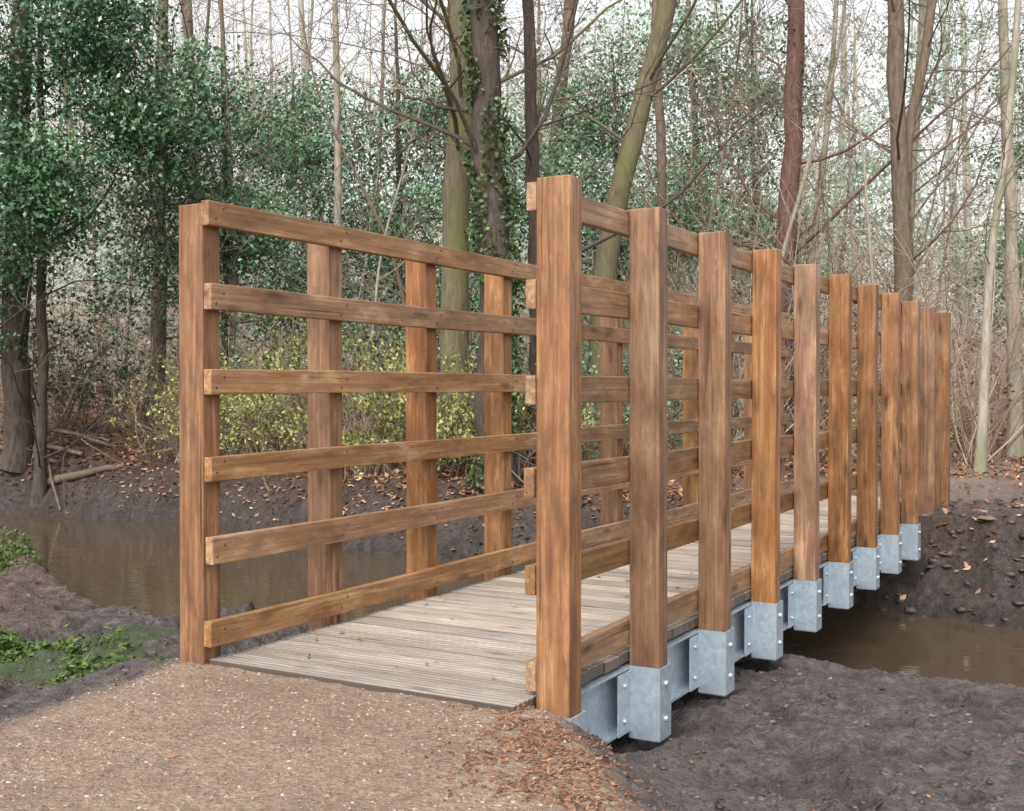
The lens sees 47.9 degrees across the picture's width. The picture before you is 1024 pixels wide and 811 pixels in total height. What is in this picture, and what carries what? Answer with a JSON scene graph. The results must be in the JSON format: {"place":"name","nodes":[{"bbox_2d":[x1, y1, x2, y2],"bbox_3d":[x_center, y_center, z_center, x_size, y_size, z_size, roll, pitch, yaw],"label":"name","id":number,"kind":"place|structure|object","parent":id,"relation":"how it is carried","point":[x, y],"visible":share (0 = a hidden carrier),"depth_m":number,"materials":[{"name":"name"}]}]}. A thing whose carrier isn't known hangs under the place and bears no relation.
{"place":"outdoors","nodes":[
{"label":"outdoors","id":0,"kind":"place"},
{"bbox_2d":[0,658,642,810],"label":"gravel","id":1,"kind":"structure","parent":0,"point":[239,776],"depth_m":3.75,"materials":[{"name":"gravel"}]},
{"bbox_2d":[0,339,1023,810],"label":"ground","id":2,"kind":"structure","parent":0,"point":[848,743],"depth_m":4.54,"materials":[{"name":"soil"}]},
{"bbox_2d":[0,284,175,436],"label":"holly bush","id":3,"kind":"object","parent":2,"relation":"on","point":[64,392],"visible":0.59,"depth_m":21.17,"materials":[{"name":"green plant"}]},
{"bbox_2d":[0,526,179,693],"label":"ground cover plants","id":4,"kind":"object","parent":2,"relation":"on","point":[27,648],"depth_m":5.69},
{"bbox_2d":[0,0,217,473],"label":"oak tree","id":5,"kind":"object","parent":2,"relation":"on","point":[18,435],"visible":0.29,"depth_m":18.33,"materials":[{"name":"brown plant"}]},
{"bbox_2d":[0,0,277,513],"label":"holly tree","id":6,"kind":"object","parent":2,"relation":"on","point":[132,120],"visible":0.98,"depth_m":17.09,"materials":[{"name":"green plant"}]},
{"bbox_2d":[71,368,255,462],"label":"leafy shrub","id":7,"kind":"object","parent":2,"relation":"on","point":[177,439],"visible":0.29,"depth_m":17.62,"materials":[{"name":"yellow plant"}]},
{"bbox_2d":[0,395,359,510],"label":"fallen branches","id":8,"kind":"object","parent":2,"relation":"on","point":[59,479],"visible":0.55,"depth_m":18.11,"materials":[{"name":"wood"}]},
{"bbox_2d":[2,0,366,429],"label":"oak tree","id":9,"kind":"object","parent":2,"relation":"on","point":[161,342],"visible":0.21,"depth_m":21.90,"materials":[{"name":"brown plant"}]},
{"bbox_2d":[20,0,379,440],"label":"holly tree","id":10,"kind":"object","parent":2,"relation":"on","point":[161,253],"visible":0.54,"depth_m":19.15,"materials":[{"name":"green plant"}]},
{"bbox_2d":[68,0,368,445],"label":"birch tree","id":11,"kind":"object","parent":2,"relation":"on","point":[233,280],"visible":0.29,"depth_m":19.21,"materials":[{"name":"brown plant"}]},
{"bbox_2d":[118,343,346,463],"bbox_3d":[-4.370,-0.076,17.391,3.636,2.023,3.185,0,1,29],"label":"leafy shrub","id":12,"kind":"object","parent":2,"relation":"on","point":[227,438],"visible":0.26,"depth_m":17.24,"materials":[{"name":"green plant"}]},
{"bbox_2d":[132,259,475,451],"bbox_3d":[-3.273,-0.667,18.516,4.808,3.140,5.020,-1,1,-38],"label":"holly bush","id":13,"kind":"object","parent":2,"relation":"on","point":[239,362],"visible":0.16,"depth_m":18.05,"materials":[{"name":"green plant"}]},
{"bbox_2d":[130,0,478,367],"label":"birch tree","id":14,"kind":"object","parent":2,"relation":"on","point":[337,147],"visible":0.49,"depth_m":19.87,"materials":[{"name":"grey plant"}]},
{"bbox_2d":[220,313,441,477],"bbox_3d":[-2.281,-0.269,16.346,3.982,2.567,3.311,0,1,0],"label":"leafy shrub","id":15,"kind":"object","parent":2,"relation":"on","point":[292,419],"visible":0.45,"depth_m":16.00,"materials":[{"name":"green plant"}]},
{"bbox_2d":[288,0,437,369],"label":"sapling tree","id":16,"kind":"object","parent":2,"relation":"on","point":[400,286],"visible":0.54,"depth_m":17.93,"materials":[{"name":"brown plant"}]},
{"bbox_2d":[255,325,476,482],"bbox_3d":[-1.649,-0.040,15.168,3.213,2.181,3.381,0,1,0],"label":"leafy shrub","id":17,"kind":"object","parent":2,"relation":"on","point":[392,410],"visible":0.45,"depth_m":14.92,"materials":[{"name":"green plant"}]},
{"bbox_2d":[287,6,447,443],"bbox_3d":[-1.818,-2.672,17.252,3.348,7.408,3.867,0,1,0],"label":"sapling tree","id":18,"kind":"object","parent":2,"relation":"on","point":[386,233],"visible":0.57,"depth_m":17.44,"materials":[{"name":"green plant"}]},
{"bbox_2d":[197,0,584,429],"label":"holly tree","id":19,"kind":"object","parent":2,"relation":"on","point":[308,146],"visible":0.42,"depth_m":21.89,"materials":[{"name":"green plant"}]},
{"bbox_2d":[342,285,526,440],"bbox_3d":[-1.208,-0.599,18.202,4.423,2.971,4.341,0,1,0],"label":"holly bush","id":20,"kind":"object","parent":2,"relation":"on","point":[403,339],"visible":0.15,"depth_m":18.19,"materials":[{"name":"green plant"}]},
{"bbox_2d":[343,331,536,480],"bbox_3d":[-0.534,-0.018,14.943,2.866,2.031,2.723,0,1,29],"label":"leafy shrub","id":21,"kind":"object","parent":2,"relation":"on","point":[469,425],"visible":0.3,"depth_m":14.62,"materials":[{"name":"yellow plant"}]},
{"bbox_2d":[195,0,753,470],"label":"oak tree","id":22,"kind":"object","parent":2,"relation":"on","point":[455,226],"visible":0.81,"depth_m":15.69,"materials":[{"name":"green plant"}]},
{"bbox_2d":[0,0,1023,379],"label":"distant evergreens","id":23,"kind":"object","parent":2,"relation":"on","point":[618,38],"visible":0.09,"depth_m":35.38,"materials":[{"name":"green plant"}]},
{"bbox_2d":[0,0,1023,414],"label":"woodland trees","id":24,"kind":"object","parent":2,"relation":"on","point":[190,24],"visible":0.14,"depth_m":33.97,"materials":[{"name":"brown plant"}]},
{"bbox_2d":[0,0,1023,431],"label":"bare twig canopy","id":25,"kind":"object","parent":2,"relation":"on","point":[56,282],"visible":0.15,"depth_m":27.81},
{"bbox_2d":[0,377,1023,810],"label":"leaf litter","id":26,"kind":"object","parent":2,"relation":"on","point":[1008,471],"visible":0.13,"depth_m":10.32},
{"bbox_2d":[0,0,1023,396],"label":"distant woodland","id":27,"kind":"object","parent":2,"relation":"on","point":[946,118],"visible":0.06,"depth_m":52.73,"materials":[{"name":"grey plant"}]},
{"bbox_2d":[0,255,1023,459],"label":"bracken thicket","id":28,"kind":"object","parent":2,"relation":"on","point":[66,320],"visible":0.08,"depth_m":21.81,"materials":[{"name":"brown plant"}]},
{"bbox_2d":[0,491,1023,810],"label":"mud clods","id":29,"kind":"object","parent":2,"relation":"on","point":[832,695],"visible":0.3,"depth_m":5.32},
{"bbox_2d":[6,131,1023,383],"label":"distant forest edge","id":30,"kind":"object","parent":2,"relation":"on","point":[238,339],"visible":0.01,"depth_m":77.77,"materials":[{"name":"grey plant"}]},
{"bbox_2d":[210,0,841,491],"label":"ivy clad tree","id":31,"kind":"object","parent":2,"relation":"on","point":[494,214],"visible":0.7,"depth_m":13.88,"materials":[{"name":"green plant"}]},
{"bbox_2d":[317,0,745,466],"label":"oak tree","id":32,"kind":"object","parent":2,"relation":"on","point":[532,166],"visible":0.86,"depth_m":14.91,"materials":[{"name":"brown plant"}]},
{"bbox_2d":[442,392,627,482],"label":"leafy shrub","id":33,"kind":"object","parent":2,"relation":"on","point":[525,459],"visible":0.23,"depth_m":14.27,"materials":[{"name":"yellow plant"}]},
{"bbox_2d":[343,0,752,317],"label":"oak tree","id":34,"kind":"object","parent":2,"relation":"on","point":[568,18],"visible":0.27,"depth_m":24.55,"materials":[{"name":"brown plant"}]},
{"bbox_2d":[468,275,734,462],"bbox_3d":[0.899,-0.543,17.536,4.430,3.046,4.152,-1,1,-43],"label":"holly bush","id":35,"kind":"object","parent":2,"relation":"on","point":[586,353],"visible":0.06,"depth_m":17.21,"materials":[{"name":"green plant"}]},
{"bbox_2d":[509,11,810,371],"bbox_3d":[2.817,-3.723,24.222,6.998,8.779,4.964,0,1,0],"label":"holly tree","id":36,"kind":"object","parent":2,"relation":"on","point":[602,147],"visible":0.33,"depth_m":23.94,"materials":[{"name":"green plant"}]},
{"bbox_2d":[526,325,853,471],"bbox_3d":[2.034,-0.208,15.286,4.292,2.412,3.242,0,1,-28],"label":"holly bush","id":37,"kind":"object","parent":2,"relation":"on","point":[677,441],"visible":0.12,"depth_m":15.37,"materials":[{"name":"green plant"}]},
{"bbox_2d":[503,0,877,460],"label":"beech tree","id":38,"kind":"object","parent":2,"relation":"on","point":[606,259],"visible":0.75,"depth_m":16.84,"materials":[{"name":"brown plant"}]},
{"bbox_2d":[583,0,855,449],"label":"sapling tree","id":39,"kind":"object","parent":2,"relation":"on","point":[722,160],"visible":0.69,"depth_m":16.43,"materials":[{"name":"brown plant"}]},
{"bbox_2d":[501,0,950,322],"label":"birch tree","id":40,"kind":"object","parent":2,"relation":"on","point":[661,130],"visible":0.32,"depth_m":22.83,"materials":[{"name":"brown plant"}]},
{"bbox_2d":[586,0,875,372],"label":"yew tree","id":41,"kind":"object","parent":2,"relation":"on","point":[697,38],"visible":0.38,"depth_m":29.54,"materials":[{"name":"green plant"}]},
{"bbox_2d":[605,0,878,378],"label":"birch tree","id":42,"kind":"object","parent":2,"relation":"on","point":[802,185],"visible":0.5,"depth_m":18.92,"materials":[{"name":"grey plant"}]},
{"bbox_2d":[469,103,1023,464],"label":"hazel thicket","id":43,"kind":"object","parent":2,"relation":"on","point":[968,445],"visible":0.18,"depth_m":18.27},
{"bbox_2d":[587,0,1023,434],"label":"ivy clad tree","id":44,"kind":"object","parent":2,"relation":"on","point":[796,35],"visible":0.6,"depth_m":19.77,"materials":[{"name":"brown plant"}]},
{"bbox_2d":[633,0,1023,261],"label":"birch tree","id":45,"kind":"object","parent":2,"relation":"on","point":[921,16],"visible":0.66,"depth_m":20.65,"materials":[{"name":"brown plant"}]},
{"bbox_2d":[643,0,1023,459],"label":"beech tree","id":46,"kind":"object","parent":2,"relation":"on","point":[896,79],"visible":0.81,"depth_m":17.77,"materials":[{"name":"brown plant"}]},
{"bbox_2d":[732,0,952,464],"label":"sapling tree","id":47,"kind":"object","parent":2,"relation":"on","point":[872,278],"visible":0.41,"depth_m":17.42,"materials":[{"name":"brown plant"}]},
{"bbox_2d":[730,0,1023,321],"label":"beech tree","id":48,"kind":"object","parent":2,"relation":"on","point":[925,52],"visible":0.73,"depth_m":18.03,"materials":[{"name":"brown plant"}]},
{"bbox_2d":[786,364,975,466],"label":"leafy shrub","id":49,"kind":"object","parent":2,"relation":"on","point":[854,418],"visible":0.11,"depth_m":17.16,"materials":[{"name":"green plant"}]},
{"bbox_2d":[813,0,1023,458],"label":"birch tree","id":50,"kind":"object","parent":2,"relation":"on","point":[1015,449],"visible":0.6,"depth_m":18.87,"materials":[{"name":"beige plant"}]},
{"bbox_2d":[861,0,1023,474],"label":"birch tree","id":51,"kind":"object","parent":2,"relation":"on","point":[980,461],"visible":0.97,"depth_m":15.95,"materials":[{"name":"beige plant"}]},
{"bbox_2d":[923,11,1023,416],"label":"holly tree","id":52,"kind":"object","parent":2,"relation":"on","point":[1020,146],"visible":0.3,"depth_m":24.05,"materials":[{"name":"green plant"}]},
{"bbox_2d":[0,514,1023,686],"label":"stream water","id":53,"kind":"structure","parent":0,"point":[104,563],"depth_m":11.09,"materials":[{"name":"brown liquid"}]},
{"bbox_2d":[0,0,1023,374],"label":"sky","id":54,"kind":"structure","parent":0,"point":[513,7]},
{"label":"post","id":55,"kind":"object","parent":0,"visible":0},
{"bbox_2d":[204,369,625,394],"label":"rail","id":56,"kind":"object","parent":55,"relation":"attached to","point":[243,381],"visible":0.62,"depth_m":5.50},
{"bbox_2d":[581,480,789,547],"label":"rail","id":57,"kind":"object","parent":55,"relation":"attached to","point":[602,533],"visible":0.51,"depth_m":8.41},
{"bbox_2d":[581,414,789,442],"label":"rail","id":58,"kind":"object","parent":55,"relation":"attached to","point":[603,433],"visible":0.47,"depth_m":8.47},
{"bbox_2d":[582,324,789,357],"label":"rail","id":59,"kind":"object","parent":55,"relation":"attached to","point":[603,334],"visible":0.45,"depth_m":9.03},
{"bbox_3d":[-0.375,1.489,4.846,2.300,0.200,0.240,1,1,29],"label":"abutment sleeper","id":60,"kind":"object","parent":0,"visible":0},
{"bbox_2d":[535,506,950,742],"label":"steel beams","id":61,"kind":"structure","parent":60,"relation":"on","point":[643,701],"depth_m":5.61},
{"bbox_2d":[179,203,220,664],"bbox_3d":[-1.300,0.287,4.805,0.135,2.235,0.100,1,1,29],"label":"post","id":62,"kind":"object","parent":61,"relation":"on","point":[199,353],"visible":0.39,"depth_m":4.76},
{"bbox_2d":[307,243,342,630],"bbox_3d":[-0.895,0.286,5.524,0.135,2.216,0.100,1,1,29],"label":"post","id":63,"kind":"object","parent":61,"relation":"on","point":[324,352],"depth_m":5.48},
{"bbox_2d":[204,541,535,647],"bbox_3d":[-0.423,0.919,6.181,0.047,0.115,3.356,1,1,29],"label":"rail","id":64,"kind":"object","parent":63,"relation":"attached to","point":[253,623],"visible":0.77,"depth_m":5.54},
{"bbox_2d":[204,432,536,481],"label":"rail","id":65,"kind":"object","parent":63,"relation":"attached to","point":[243,466],"visible":0.78,"depth_m":5.53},
{"bbox_2d":[201,200,668,299],"bbox_3d":[-0.020,-0.816,6.870,0.045,0.108,5.011,1,1,29],"label":"rail","id":66,"kind":"object","parent":63,"relation":"attached to","point":[253,221],"visible":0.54,"depth_m":5.59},
{"bbox_2d":[210,652,532,711],"bbox_3d":[-0.585,1.073,4.467,1.438,0.045,0.145,1,1,29],"label":"deck board","id":67,"kind":"object","parent":61,"relation":"on","point":[426,689],"visible":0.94,"depth_m":4.40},
{"bbox_2d":[235,646,535,707],"bbox_3d":[-0.511,1.071,4.598,1.438,0.045,0.145,1,1,29],"label":"deck board","id":68,"kind":"object","parent":61,"relation":"on","point":[419,674],"visible":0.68,"depth_m":4.57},
{"bbox_2d":[260,639,525,683],"bbox_3d":[-0.437,1.070,4.730,1.434,0.045,0.145,1,1,29],"label":"deck board","id":69,"kind":"object","parent":61,"relation":"on","point":[455,668],"visible":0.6,"depth_m":4.74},
{"bbox_2d":[406,260,436,602],"bbox_3d":[-0.490,0.285,6.242,0.135,2.195,0.100,1,1,29],"label":"post","id":70,"kind":"object","parent":61,"relation":"on","point":[421,424],"depth_m":6.20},
{"bbox_2d":[204,283,536,335],"bbox_3d":[-0.421,-0.467,6.162,0.047,0.114,3.348,0,1,29],"label":"rail","id":71,"kind":"object","parent":70,"relation":"attached to","point":[241,299],"visible":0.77,"depth_m":5.52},
{"bbox_2d":[282,633,588,685],"bbox_3d":[-0.363,1.068,4.861,1.446,0.045,0.145,1,1,29],"label":"deck board","id":72,"kind":"object","parent":61,"relation":"on","point":[486,662],"visible":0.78,"depth_m":4.88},
{"bbox_2d":[305,627,602,679],"bbox_3d":[-0.288,1.064,4.993,1.436,0.045,0.145,1,1,29],"label":"deck board","id":73,"kind":"object","parent":61,"relation":"on","point":[594,669],"visible":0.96,"depth_m":5.00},
{"bbox_2d":[325,622,619,673],"bbox_3d":[-0.214,1.065,5.124,1.445,0.045,0.145,1,1,29],"label":"deck board","id":74,"kind":"object","parent":61,"relation":"on","point":[611,662],"visible":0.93,"depth_m":5.15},
{"bbox_2d":[345,616,629,664],"bbox_3d":[-0.140,1.062,5.256,1.439,0.045,0.145,1,1,29],"label":"deck board","id":75,"kind":"object","parent":61,"relation":"on","point":[623,653],"visible":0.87,"depth_m":5.31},
{"bbox_2d":[384,605,598,633],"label":"deck board","id":76,"kind":"object","parent":61,"relation":"on","point":[476,617],"visible":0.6,"depth_m":5.63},
{"bbox_2d":[365,610,629,647],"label":"deck board","id":77,"kind":"object","parent":61,"relation":"on","point":[487,626],"visible":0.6,"depth_m":5.49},
{"bbox_2d":[484,274,511,580],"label":"post","id":78,"kind":"object","parent":61,"relation":"on","point":[497,405],"depth_m":6.92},
{"bbox_2d":[206,477,667,564],"bbox_3d":[-0.015,0.566,6.899,0.044,0.117,4.994,1,1,29],"label":"rail","id":79,"kind":"object","parent":78,"relation":"attached to","point":[260,542],"visible":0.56,"depth_m":5.57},
{"bbox_2d":[400,601,671,639],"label":"deck board","id":80,"kind":"object","parent":61,"relation":"on","point":[502,613],"visible":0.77,"depth_m":5.75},
{"bbox_2d":[416,596,683,637],"bbox_3d":[0.156,1.053,5.782,1.438,0.045,0.145,1,1,29],"label":"deck board","id":81,"kind":"object","parent":61,"relation":"on","point":[677,628],"visible":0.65,"depth_m":5.85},
{"bbox_2d":[536,175,581,718],"bbox_3d":[0.170,0.297,4.175,0.135,2.235,0.100,1,1,29],"label":"post","id":82,"kind":"object","parent":61,"relation":"on","point":[558,501],"visible":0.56,"depth_m":4.13,"materials":[{"name":"wood"}]},
{"bbox_2d":[524,435,793,497],"bbox_3d":[0.893,0.257,5.647,0.045,0.112,3.400,0,1,29],"label":"rail","id":83,"kind":"object","parent":82,"relation":"attached to","point":[604,472],"visible":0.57,"depth_m":4.86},
{"bbox_2d":[526,547,793,691],"bbox_3d":[0.897,0.956,5.665,0.047,0.116,3.384,1,1,29],"label":"rail","id":84,"kind":"object","parent":82,"relation":"attached to","point":[602,642],"visible":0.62,"depth_m":4.89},
{"bbox_2d":[525,474,856,594],"bbox_3d":[1.306,0.598,6.384,0.045,0.113,5.061,0,1,29],"label":"rail","id":85,"kind":"object","parent":82,"relation":"attached to","point":[603,558],"visible":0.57,"depth_m":4.91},
{"bbox_2d":[525,376,856,404],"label":"rail","id":86,"kind":"object","parent":82,"relation":"attached to","point":[603,389],"visible":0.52,"depth_m":4.90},
{"bbox_2d":[526,182,856,301],"bbox_3d":[1.308,-0.792,6.367,0.044,0.110,5.050,1,1,29],"label":"rail","id":87,"kind":"object","parent":82,"relation":"attached to","point":[601,216],"visible":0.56,"depth_m":5.27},
{"bbox_2d":[433,592,694,631],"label":"deck board","id":88,"kind":"object","parent":61,"relation":"on","point":[689,623],"visible":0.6,"depth_m":5.98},
{"bbox_2d":[447,588,697,626],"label":"deck board","id":89,"kind":"object","parent":61,"relation":"on","point":[585,603],"visible":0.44,"depth_m":6.16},
{"bbox_2d":[476,580,669,598],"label":"deck board","id":90,"kind":"object","parent":61,"relation":"on","point":[583,591],"visible":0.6,"depth_m":6.37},
{"bbox_2d":[462,584,697,611],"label":"deck board","id":91,"kind":"object","parent":61,"relation":"on","point":[583,596],"visible":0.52,"depth_m":6.30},
{"bbox_2d":[601,317,622,543],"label":"post","id":92,"kind":"object","parent":61,"relation":"on","point":[612,414],"visible":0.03,"depth_m":8.35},
{"bbox_2d":[489,576,734,607],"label":"deck board","id":93,"kind":"object","parent":61,"relation":"on","point":[583,586],"visible":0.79,"depth_m":6.46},
{"bbox_2d":[503,573,743,605],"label":"deck board","id":94,"kind":"object","parent":61,"relation":"on","point":[739,598],"visible":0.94,"depth_m":6.56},
{"bbox_2d":[514,569,750,600],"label":"deck board","id":95,"kind":"object","parent":61,"relation":"on","point":[747,593],"visible":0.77,"depth_m":6.62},
{"bbox_2d":[630,207,666,668],"bbox_3d":[0.580,0.287,4.902,0.135,2.233,0.100,1,1,29],"label":"post","id":96,"kind":"object","parent":61,"relation":"on","point":[648,437],"visible":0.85,"depth_m":4.86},
{"bbox_2d":[526,279,793,339],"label":"rail","id":97,"kind":"object","parent":96,"relation":"attached to","point":[604,303],"visible":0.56,"depth_m":4.86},
{"bbox_2d":[682,327,698,520],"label":"post","id":98,"kind":"object","parent":61,"relation":"on","point":[690,412],"depth_m":9.79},
{"bbox_2d":[668,453,789,479],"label":"rail","id":99,"kind":"object","parent":98,"relation":"attached to","point":[696,471],"visible":0.26,"depth_m":10.39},
{"bbox_2d":[698,231,731,631],"bbox_3d":[0.990,0.276,5.630,0.135,2.231,0.100,1,1,29],"label":"post","id":100,"kind":"object","parent":61,"relation":"on","point":[714,540],"visible":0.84,"depth_m":5.58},
{"bbox_2d":[731,333,732,506],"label":"post","id":101,"kind":"object","parent":61,"relation":"on","point":[731,414],"depth_m":10.54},
{"bbox_2d":[669,290,789,321],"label":"rail","id":102,"kind":"object","parent":101,"relation":"attached to","point":[681,297],"visible":0.35,"depth_m":9.60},
{"bbox_2d":[744,335,751,502],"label":"post","id":103,"kind":"object","parent":61,"relation":"on","point":[748,412],"depth_m":11.24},
{"bbox_2d":[751,249,781,603],"bbox_3d":[1.400,0.263,6.357,0.135,2.236,0.100,1,1,29],"label":"post","id":104,"kind":"object","parent":61,"relation":"on","point":[766,436],"visible":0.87,"depth_m":6.31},
{"bbox_2d":[623,531,920,724],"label":"bracket bolts","id":105,"kind":"object","parent":61,"relation":"attached to","point":[695,677],"visible":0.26,"depth_m":6.28,"materials":[{"name":"metal"}]},
{"bbox_2d":[780,339,784,481],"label":"post","id":106,"kind":"object","parent":61,"relation":"on","point":[782,412],"depth_m":11.93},
{"bbox_2d":[793,264,819,627],"bbox_3d":[1.810,0.254,7.084,0.135,2.231,0.100,1,1,29],"label":"post","id":107,"kind":"object","parent":61,"relation":"on","point":[806,406],"visible":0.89,"depth_m":7.04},
{"bbox_2d":[827,274,851,604],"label":"post","id":108,"kind":"object","parent":61,"relation":"on","point":[840,418],"visible":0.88,"depth_m":7.77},
{"bbox_2d":[789,327,901,355],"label":"rail","id":109,"kind":"object","parent":108,"relation":"attached to","point":[824,336],"visible":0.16,"depth_m":7.80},
{"bbox_2d":[792,500,900,566],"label":"rail","id":110,"kind":"object","parent":108,"relation":"attached to","point":[823,542],"visible":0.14,"depth_m":7.82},
{"bbox_2d":[856,284,878,549],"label":"post","id":111,"kind":"object","parent":61,"relation":"on","point":[867,420],"visible":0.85,"depth_m":8.49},
{"bbox_2d":[880,293,900,571],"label":"post","id":112,"kind":"object","parent":61,"relation":"on","point":[890,409],"visible":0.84,"depth_m":9.22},
{"bbox_2d":[901,301,919,523],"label":"post","id":113,"kind":"object","parent":61,"relation":"on","point":[910,394],"visible":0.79,"depth_m":9.95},
{"bbox_2d":[919,307,935,514],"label":"post","id":114,"kind":"object","parent":61,"relation":"on","point":[927,458],"visible":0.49,"depth_m":10.67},
{"bbox_2d":[936,312,950,505],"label":"post","id":115,"kind":"object","parent":61,"relation":"on","point":[943,352],"visible":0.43,"depth_m":11.40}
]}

